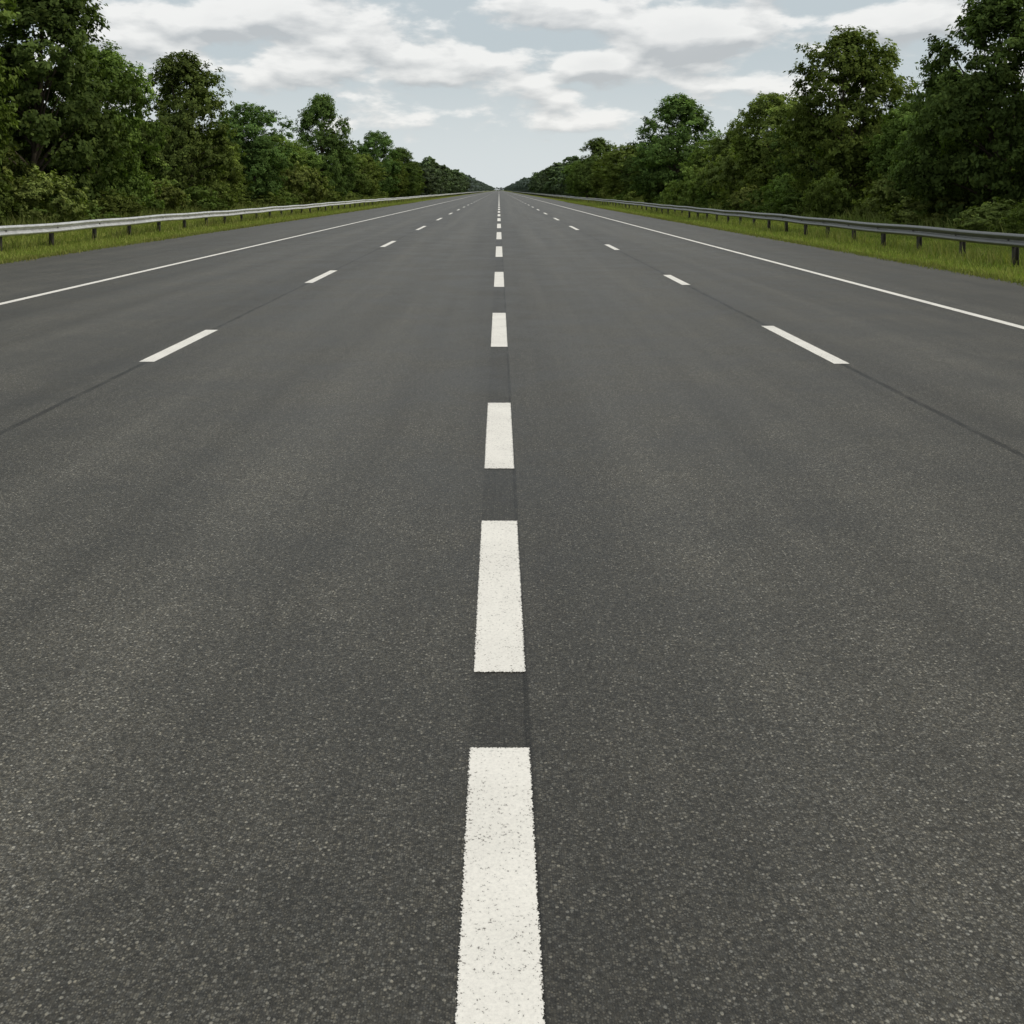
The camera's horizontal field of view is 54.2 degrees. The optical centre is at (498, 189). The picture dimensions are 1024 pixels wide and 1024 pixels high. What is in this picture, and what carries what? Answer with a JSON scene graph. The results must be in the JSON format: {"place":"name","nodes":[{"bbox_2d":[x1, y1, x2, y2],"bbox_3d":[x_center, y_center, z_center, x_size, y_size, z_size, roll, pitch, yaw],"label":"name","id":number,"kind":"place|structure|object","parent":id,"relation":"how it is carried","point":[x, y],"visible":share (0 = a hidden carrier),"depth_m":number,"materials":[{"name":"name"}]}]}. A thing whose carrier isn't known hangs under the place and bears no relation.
{"place":"outdoors","nodes":[
{"label":"outdoors","id":0,"kind":"place"},
{"bbox_2d":[0,200,426,260],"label":"verge grass","id":1,"kind":"structure","parent":0,"point":[8,253],"depth_m":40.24,"materials":[{"name":"green plant"}]},
{"bbox_2d":[0,191,1023,1023],"bbox_3d":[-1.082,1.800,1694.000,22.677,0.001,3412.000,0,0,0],"label":"highway road","id":2,"kind":"structure","parent":0,"point":[756,707],"depth_m":4.17,"materials":[{"name":"grey asphalt"}]},
{"bbox_2d":[0,192,1023,1023],"bbox_3d":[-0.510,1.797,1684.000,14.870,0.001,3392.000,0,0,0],"label":"lane markings","id":3,"kind":"object","parent":2,"relation":"on","point":[500,968],"visible":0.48,"depth_m":2.86,"materials":[{"name":"paint"}]},
{"bbox_2d":[0,0,1023,189],"label":"sky","id":4,"kind":"structure","parent":0,"point":[496,92],"materials":[{"name":"white"}]},
{"bbox_2d":[1,190,1023,281],"bbox_3d":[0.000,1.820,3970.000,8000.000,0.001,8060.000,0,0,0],"label":"ground","id":5,"kind":"structure","parent":0,"point":[438,197],"depth_m":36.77,"materials":[{"name":"green plant"}]},
{"bbox_2d":[0,174,21,225],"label":"bush","id":6,"kind":"object","parent":5,"relation":"on","point":[6,205],"visible":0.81,"depth_m":40.20,"materials":[{"name":"green plant"}]},
{"bbox_2d":[0,0,27,174],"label":"deciduous tree","id":7,"kind":"object","parent":5,"relation":"on","point":[6,17],"visible":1,"depth_m":44.84,"materials":[{"name":"green plant"}]},
{"bbox_2d":[0,165,97,223],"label":"bush","id":8,"kind":"object","parent":5,"relation":"on","point":[42,188],"visible":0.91,"depth_m":43.06,"materials":[{"name":"green plant"}]},
{"bbox_2d":[9,196,121,222],"bbox_3d":[-20.762,1.037,47.642,5.278,1.589,3.903,0,0,-14],"label":"bush","id":9,"kind":"object","parent":5,"relation":"on","point":[93,215],"visible":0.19,"depth_m":47.53,"materials":[{"name":"green plant"}]},
{"bbox_2d":[0,0,141,216],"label":"deciduous tree","id":10,"kind":"object","parent":5,"relation":"on","point":[59,21],"visible":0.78,"depth_m":49.21,"materials":[{"name":"green plant"}]},
{"bbox_2d":[32,39,170,212],"bbox_3d":[-22.293,-3.317,56.143,7.421,10.782,5.812,0,0,-36],"label":"deciduous tree","id":11,"kind":"object","parent":5,"relation":"on","point":[111,61],"visible":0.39,"depth_m":55.79,"materials":[{"name":"green plant"}]},
{"bbox_2d":[88,189,146,217],"bbox_3d":[-20.365,0.893,52.702,3.850,1.876,3.180,0,0,21],"label":"bush","id":12,"kind":"object","parent":5,"relation":"on","point":[123,202],"visible":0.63,"depth_m":52.03,"materials":[{"name":"green plant"}]},
{"bbox_2d":[116,175,165,214],"bbox_3d":[-21.176,0.480,58.021,3.393,2.722,4.588,0,0,8],"label":"bush","id":13,"kind":"object","parent":5,"relation":"on","point":[150,204],"visible":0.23,"depth_m":58.20,"materials":[{"name":"green plant"}]},
{"bbox_2d":[144,179,189,213],"bbox_3d":[-21.028,0.570,62.324,3.473,2.547,3.432,0,0,-40],"label":"bush","id":14,"kind":"object","parent":5,"relation":"on","point":[167,192],"visible":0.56,"depth_m":61.98,"materials":[{"name":"green plant"}]},
{"bbox_2d":[122,49,240,207],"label":"deciduous tree","id":15,"kind":"object","parent":5,"relation":"on","point":[180,148],"visible":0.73,"depth_m":69.00,"materials":[{"name":"green plant"}]},
{"bbox_2d":[1,196,386,236],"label":"tall grass","id":16,"kind":"structure","parent":5,"relation":"on","point":[151,212],"depth_m":55.23,"materials":[{"name":"green plant"}]},
{"bbox_2d":[170,185,230,211],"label":"bush","id":17,"kind":"object","parent":5,"relation":"on","point":[197,192],"visible":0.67,"depth_m":66.05,"materials":[{"name":"green plant"}]},
{"bbox_2d":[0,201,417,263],"bbox_3d":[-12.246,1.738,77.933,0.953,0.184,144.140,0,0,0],"label":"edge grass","id":18,"kind":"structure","parent":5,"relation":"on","point":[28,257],"depth_m":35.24,"materials":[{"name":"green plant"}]},
{"bbox_2d":[185,179,237,209],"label":"bush","id":19,"kind":"object","parent":5,"relation":"on","point":[231,197],"visible":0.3,"depth_m":71.04,"materials":[{"name":"green plant"}]},
{"bbox_2d":[184,136,245,196],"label":"deciduous tree","id":20,"kind":"object","parent":5,"relation":"on","point":[233,180],"visible":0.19,"depth_m":78.77,"materials":[{"name":"green plant"}]},
{"bbox_2d":[203,180,228,196],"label":"bush","id":21,"kind":"object","parent":5,"relation":"on","point":[222,184],"visible":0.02,"depth_m":75.69,"materials":[{"name":"green plant"}]},
{"bbox_2d":[0,191,482,251],"bbox_3d":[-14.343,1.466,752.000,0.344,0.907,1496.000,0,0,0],"label":"guardrail","id":22,"kind":"object","parent":5,"relation":"on","point":[51,229],"visible":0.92,"depth_m":41.13,"materials":[{"name":"metal"}]},
{"bbox_2d":[236,197,255,207],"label":"bush","id":23,"kind":"object","parent":5,"relation":"on","point":[250,203],"visible":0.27,"depth_m":80.20,"materials":[{"name":"green plant"}]},
{"bbox_2d":[206,101,299,202],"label":"deciduous tree","id":24,"kind":"object","parent":5,"relation":"on","point":[263,161],"visible":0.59,"depth_m":86.66,"materials":[{"name":"green plant"}]},
{"bbox_2d":[252,191,285,206],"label":"bush","id":25,"kind":"object","parent":5,"relation":"on","point":[270,200],"visible":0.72,"depth_m":86.14,"materials":[{"name":"green plant"}]},
{"bbox_2d":[252,132,312,196],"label":"deciduous tree","id":26,"kind":"object","parent":5,"relation":"on","point":[294,159],"visible":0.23,"depth_m":99.99,"materials":[{"name":"green plant"}]},
{"bbox_2d":[270,196,297,205],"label":"bush","id":27,"kind":"object","parent":5,"relation":"on","point":[288,202],"visible":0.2,"depth_m":89.90,"materials":[{"name":"green plant"}]},
{"bbox_2d":[276,188,303,204],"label":"bush","id":28,"kind":"object","parent":5,"relation":"on","point":[286,193],"visible":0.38,"depth_m":93.26,"materials":[{"name":"green plant"}]},
{"bbox_2d":[275,161,334,207],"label":"bush","id":29,"kind":"object","parent":5,"relation":"on","point":[300,174],"visible":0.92,"depth_m":95.34,"materials":[{"name":"green plant"}]},
{"bbox_2d":[296,143,333,190],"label":"deciduous tree","id":30,"kind":"object","parent":5,"relation":"on","point":[313,160],"visible":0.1,"depth_m":111.14,"materials":[{"name":"green plant"}]},
{"bbox_2d":[306,183,344,201],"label":"bush","id":31,"kind":"object","parent":5,"relation":"on","point":[333,195],"visible":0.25,"depth_m":111.26,"materials":[{"name":"green plant"}]},
{"bbox_2d":[292,93,359,198],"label":"deciduous tree","id":32,"kind":"object","parent":5,"relation":"on","point":[331,144],"visible":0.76,"depth_m":123.12,"materials":[{"name":"green plant"}]},
{"bbox_2d":[343,193,357,200],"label":"bush","id":33,"kind":"object","parent":5,"relation":"on","point":[350,195],"visible":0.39,"depth_m":132.30,"materials":[{"name":"green plant"}]},
{"bbox_2d":[338,150,372,198],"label":"deciduous tree","id":34,"kind":"object","parent":5,"relation":"on","point":[363,189],"visible":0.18,"depth_m":141.68,"materials":[{"name":"green plant"}]},
{"bbox_2d":[350,190,364,199],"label":"bush","id":35,"kind":"object","parent":5,"relation":"on","point":[360,195],"visible":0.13,"depth_m":140.17,"materials":[{"name":"green plant"}]},
{"bbox_2d":[338,153,387,196],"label":"deciduous tree","id":36,"kind":"object","parent":5,"relation":"on","point":[371,175],"visible":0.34,"depth_m":157.04,"materials":[{"name":"green plant"}]},
{"bbox_2d":[354,130,404,195],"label":"deciduous tree","id":37,"kind":"object","parent":5,"relation":"on","point":[374,141],"visible":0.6,"depth_m":177.85,"materials":[{"name":"green plant"}]},
{"bbox_2d":[374,187,388,196],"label":"bush","id":38,"kind":"object","parent":5,"relation":"on","point":[384,193],"visible":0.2,"depth_m":172.36,"materials":[{"name":"green plant"}]},
{"bbox_2d":[373,194,389,198],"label":"bush","id":39,"kind":"object","parent":5,"relation":"on","point":[380,196],"visible":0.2,"depth_m":165.68,"materials":[{"name":"green plant"}]},
{"bbox_2d":[380,158,409,197],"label":"deciduous tree","id":40,"kind":"object","parent":5,"relation":"on","point":[402,184],"visible":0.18,"depth_m":199.43,"materials":[{"name":"green plant"}]},
{"bbox_2d":[388,146,424,196],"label":"deciduous tree","id":41,"kind":"object","parent":5,"relation":"on","point":[406,156],"visible":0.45,"depth_m":221.05,"materials":[{"name":"green plant"}]},
{"bbox_2d":[402,160,426,196],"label":"deciduous tree","id":42,"kind":"object","parent":5,"relation":"on","point":[421,184],"visible":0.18,"depth_m":244.55,"materials":[{"name":"green plant"}]},
{"bbox_2d":[417,155,580,196],"bbox_3d":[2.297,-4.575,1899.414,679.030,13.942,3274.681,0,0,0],"label":"distant treeline","id":43,"kind":"object","parent":5,"relation":"on","point":[444,179],"visible":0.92,"depth_m":343.27,"materials":[{"name":"green plant"}]},
{"bbox_2d":[0,146,1023,223],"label":"undergrowth","id":44,"kind":"object","parent":5,"relation":"on","point":[5,166],"visible":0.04,"depth_m":57.11,"materials":[{"name":"green plant"}]},
{"bbox_2d":[8,91,1023,188],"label":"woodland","id":45,"kind":"object","parent":5,"relation":"on","point":[18,137],"depth_m":53.79,"materials":[{"name":"green plant"}]},
{"bbox_2d":[560,161,585,196],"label":"deciduous tree","id":46,"kind":"object","parent":5,"relation":"on","point":[567,170],"visible":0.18,"depth_m":253.34,"materials":[{"name":"green plant"}]},
{"bbox_2d":[566,159,598,197],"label":"deciduous tree","id":47,"kind":"object","parent":5,"relation":"on","point":[570,187],"visible":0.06,"depth_m":230.82,"materials":[{"name":"green plant"}]},
{"bbox_2d":[568,137,614,197],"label":"deciduous tree","id":48,"kind":"object","parent":5,"relation":"on","point":[599,147],"visible":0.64,"depth_m":206.55,"materials":[{"name":"green plant"}]},
{"bbox_2d":[589,152,622,197],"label":"deciduous tree","id":49,"kind":"object","parent":5,"relation":"on","point":[596,182],"visible":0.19,"depth_m":179.26,"materials":[{"name":"green plant"}]},
{"bbox_2d":[597,187,620,198],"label":"bush","id":50,"kind":"object","parent":5,"relation":"on","point":[603,195],"visible":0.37,"depth_m":163.75,"materials":[{"name":"green plant"}]},
{"bbox_2d":[592,144,639,195],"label":"deciduous tree","id":51,"kind":"object","parent":5,"relation":"on","point":[623,152],"visible":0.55,"depth_m":156.12,"materials":[{"name":"green plant"}]},
{"bbox_2d":[616,187,645,199],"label":"bush","id":52,"kind":"object","parent":5,"relation":"on","point":[622,196],"visible":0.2,"depth_m":140.61,"materials":[{"name":"green plant"}]},
{"bbox_2d":[618,153,644,189],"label":"deciduous tree","id":53,"kind":"object","parent":5,"relation":"on","point":[626,179],"visible":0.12,"depth_m":141.29,"materials":[{"name":"green plant"}]},
{"bbox_2d":[623,191,642,200],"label":"bush","id":54,"kind":"object","parent":5,"relation":"on","point":[630,194],"visible":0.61,"depth_m":133.05,"materials":[{"name":"green plant"}]},
{"bbox_2d":[643,179,670,203],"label":"bush","id":55,"kind":"object","parent":5,"relation":"on","point":[658,186],"visible":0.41,"depth_m":112.18,"materials":[{"name":"green plant"}]},
{"bbox_2d":[629,149,688,199],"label":"deciduous tree","id":56,"kind":"object","parent":5,"relation":"on","point":[632,181],"visible":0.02,"depth_m":128.95,"materials":[{"name":"green plant"}]},
{"bbox_2d":[651,188,689,203],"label":"bush","id":57,"kind":"object","parent":5,"relation":"on","point":[660,199],"visible":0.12,"depth_m":105.77,"materials":[{"name":"green plant"}]},
{"bbox_2d":[625,92,720,202],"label":"deciduous tree","id":58,"kind":"object","parent":5,"relation":"on","point":[680,107],"visible":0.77,"depth_m":112.22,"materials":[{"name":"green plant"}]},
{"bbox_2d":[683,197,694,206],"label":"bush","id":59,"kind":"object","parent":5,"relation":"on","point":[693,201],"visible":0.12,"depth_m":92.70,"materials":[{"name":"green plant"}]},
{"bbox_2d":[660,164,724,205],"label":"bush","id":60,"kind":"object","parent":5,"relation":"on","point":[692,191],"visible":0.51,"depth_m":90.36,"materials":[{"name":"green plant"}]},
{"bbox_2d":[695,185,712,204],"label":"bush","id":61,"kind":"object","parent":5,"relation":"on","point":[697,201],"visible":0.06,"depth_m":88.13,"materials":[{"name":"green plant"}]},
{"bbox_2d":[678,137,733,196],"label":"deciduous tree","id":62,"kind":"object","parent":5,"relation":"on","point":[696,156],"visible":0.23,"depth_m":96.91,"materials":[{"name":"green plant"}]},
{"bbox_2d":[696,187,728,207],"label":"bush","id":63,"kind":"object","parent":5,"relation":"on","point":[705,204],"visible":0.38,"depth_m":85.52,"materials":[{"name":"green plant"}]},
{"bbox_2d":[691,129,767,201],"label":"deciduous tree","id":64,"kind":"object","parent":5,"relation":"on","point":[719,146],"visible":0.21,"depth_m":85.23,"materials":[{"name":"green plant"}]},
{"bbox_2d":[693,146,769,208],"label":"deciduous tree","id":65,"kind":"object","parent":5,"relation":"on","point":[722,169],"visible":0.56,"depth_m":78.75,"materials":[{"name":"green plant"}]},
{"bbox_2d":[721,196,742,209],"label":"bush","id":66,"kind":"object","parent":5,"relation":"on","point":[724,206],"visible":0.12,"depth_m":75.97,"materials":[{"name":"green plant"}]},
{"bbox_2d":[726,183,764,210],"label":"bush","id":67,"kind":"object","parent":5,"relation":"on","point":[736,198],"visible":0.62,"depth_m":71.69,"materials":[{"name":"green plant"}]},
{"bbox_2d":[739,186,778,212],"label":"bush","id":68,"kind":"object","parent":5,"relation":"on","point":[745,204],"visible":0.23,"depth_m":67.71,"materials":[{"name":"green plant"}]},
{"bbox_2d":[512,191,1023,266],"bbox_3d":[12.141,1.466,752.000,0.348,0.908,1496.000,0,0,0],"label":"guardrail","id":69,"kind":"object","parent":5,"relation":"on","point":[1015,242],"visible":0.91,"depth_m":32.67,"materials":[{"name":"metal"}]},
{"bbox_2d":[723,92,825,203],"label":"deciduous tree","id":70,"kind":"object","parent":5,"relation":"on","point":[774,108],"visible":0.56,"depth_m":74.15,"materials":[{"name":"green plant"}]},
{"bbox_2d":[759,172,805,214],"bbox_3d":[18.231,0.340,63.801,3.066,3.006,4.145,0,0,7],"label":"bush","id":71,"kind":"object","parent":5,"relation":"on","point":[781,185],"visible":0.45,"depth_m":63.73,"materials":[{"name":"green plant"}]},
{"bbox_2d":[751,192,815,215],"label":"bush","id":72,"kind":"object","parent":5,"relation":"on","point":[789,198],"visible":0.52,"depth_m":60.69,"materials":[{"name":"green plant"}]},
{"bbox_2d":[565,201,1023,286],"bbox_3d":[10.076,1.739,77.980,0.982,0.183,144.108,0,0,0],"label":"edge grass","id":73,"kind":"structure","parent":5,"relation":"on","point":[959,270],"depth_m":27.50,"materials":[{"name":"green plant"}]},
{"bbox_2d":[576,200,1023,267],"bbox_3d":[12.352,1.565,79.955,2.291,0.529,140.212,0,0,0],"label":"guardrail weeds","id":74,"kind":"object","parent":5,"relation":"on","point":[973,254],"visible":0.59,"depth_m":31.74,"materials":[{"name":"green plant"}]},
{"bbox_2d":[601,196,1023,233],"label":"tall grass","id":75,"kind":"structure","parent":5,"relation":"on","point":[856,217],"depth_m":48.58,"materials":[{"name":"green plant"}]},
{"bbox_2d":[766,115,861,207],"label":"deciduous tree","id":76,"kind":"object","parent":5,"relation":"on","point":[779,166],"visible":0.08,"depth_m":67.08,"materials":[{"name":"green plant"}]},
{"bbox_2d":[797,168,861,218],"bbox_3d":[18.477,0.314,55.219,3.686,3.049,3.046,0,0,-38],"label":"bush","id":77,"kind":"object","parent":5,"relation":"on","point":[822,200],"visible":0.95,"depth_m":54.54,"materials":[{"name":"green plant"}]},
{"bbox_2d":[771,25,919,211],"bbox_3d":[20.673,-3.866,58.719,8.740,11.842,7.547,0,0,29],"label":"deciduous tree","id":78,"kind":"object","parent":5,"relation":"on","point":[849,153],"visible":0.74,"depth_m":57.77,"materials":[{"name":"green plant"}]},
{"bbox_2d":[850,173,911,221],"bbox_3d":[19.232,0.427,49.300,3.710,2.838,3.666,0,0,-42],"label":"bush","id":79,"kind":"object","parent":5,"relation":"on","point":[870,200],"visible":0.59,"depth_m":48.95,"materials":[{"name":"green plant"}]},
{"bbox_2d":[860,99,934,215],"bbox_3d":[22.036,-1.504,52.720,4.843,6.976,6.184,0,0,-19],"label":"deciduous tree","id":80,"kind":"object","parent":5,"relation":"on","point":[894,127],"visible":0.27,"depth_m":52.86,"materials":[{"name":"green plant"}]},
{"bbox_2d":[878,195,979,226],"bbox_3d":[18.542,0.906,43.105,3.807,1.864,3.853,0,0,-24],"label":"bush","id":81,"kind":"object","parent":5,"relation":"on","point":[907,214],"visible":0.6,"depth_m":42.65,"materials":[{"name":"green plant"}]},
{"bbox_2d":[881,64,1015,217],"bbox_3d":[21.356,-1.991,47.521,5.422,7.966,6.488,0,0,-33],"label":"deciduous tree","id":82,"kind":"object","parent":5,"relation":"on","point":[901,162],"visible":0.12,"depth_m":47.53,"materials":[{"name":"green plant"}]},
{"bbox_2d":[899,0,1023,227],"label":"deciduous tree","id":83,"kind":"object","parent":5,"relation":"on","point":[983,23],"visible":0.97,"depth_m":40.52,"materials":[{"name":"green plant"}]},
{"bbox_2d":[953,197,1023,233],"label":"bush","id":84,"kind":"object","parent":5,"relation":"on","point":[989,211],"visible":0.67,"depth_m":36.54,"materials":[{"name":"green plant"}]},
{"bbox_2d":[990,200,1023,233],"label":"bush","id":85,"kind":"object","parent":5,"relation":"on","point":[1015,217],"visible":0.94,"depth_m":32.46,"materials":[{"name":"green plant"}]}
]}

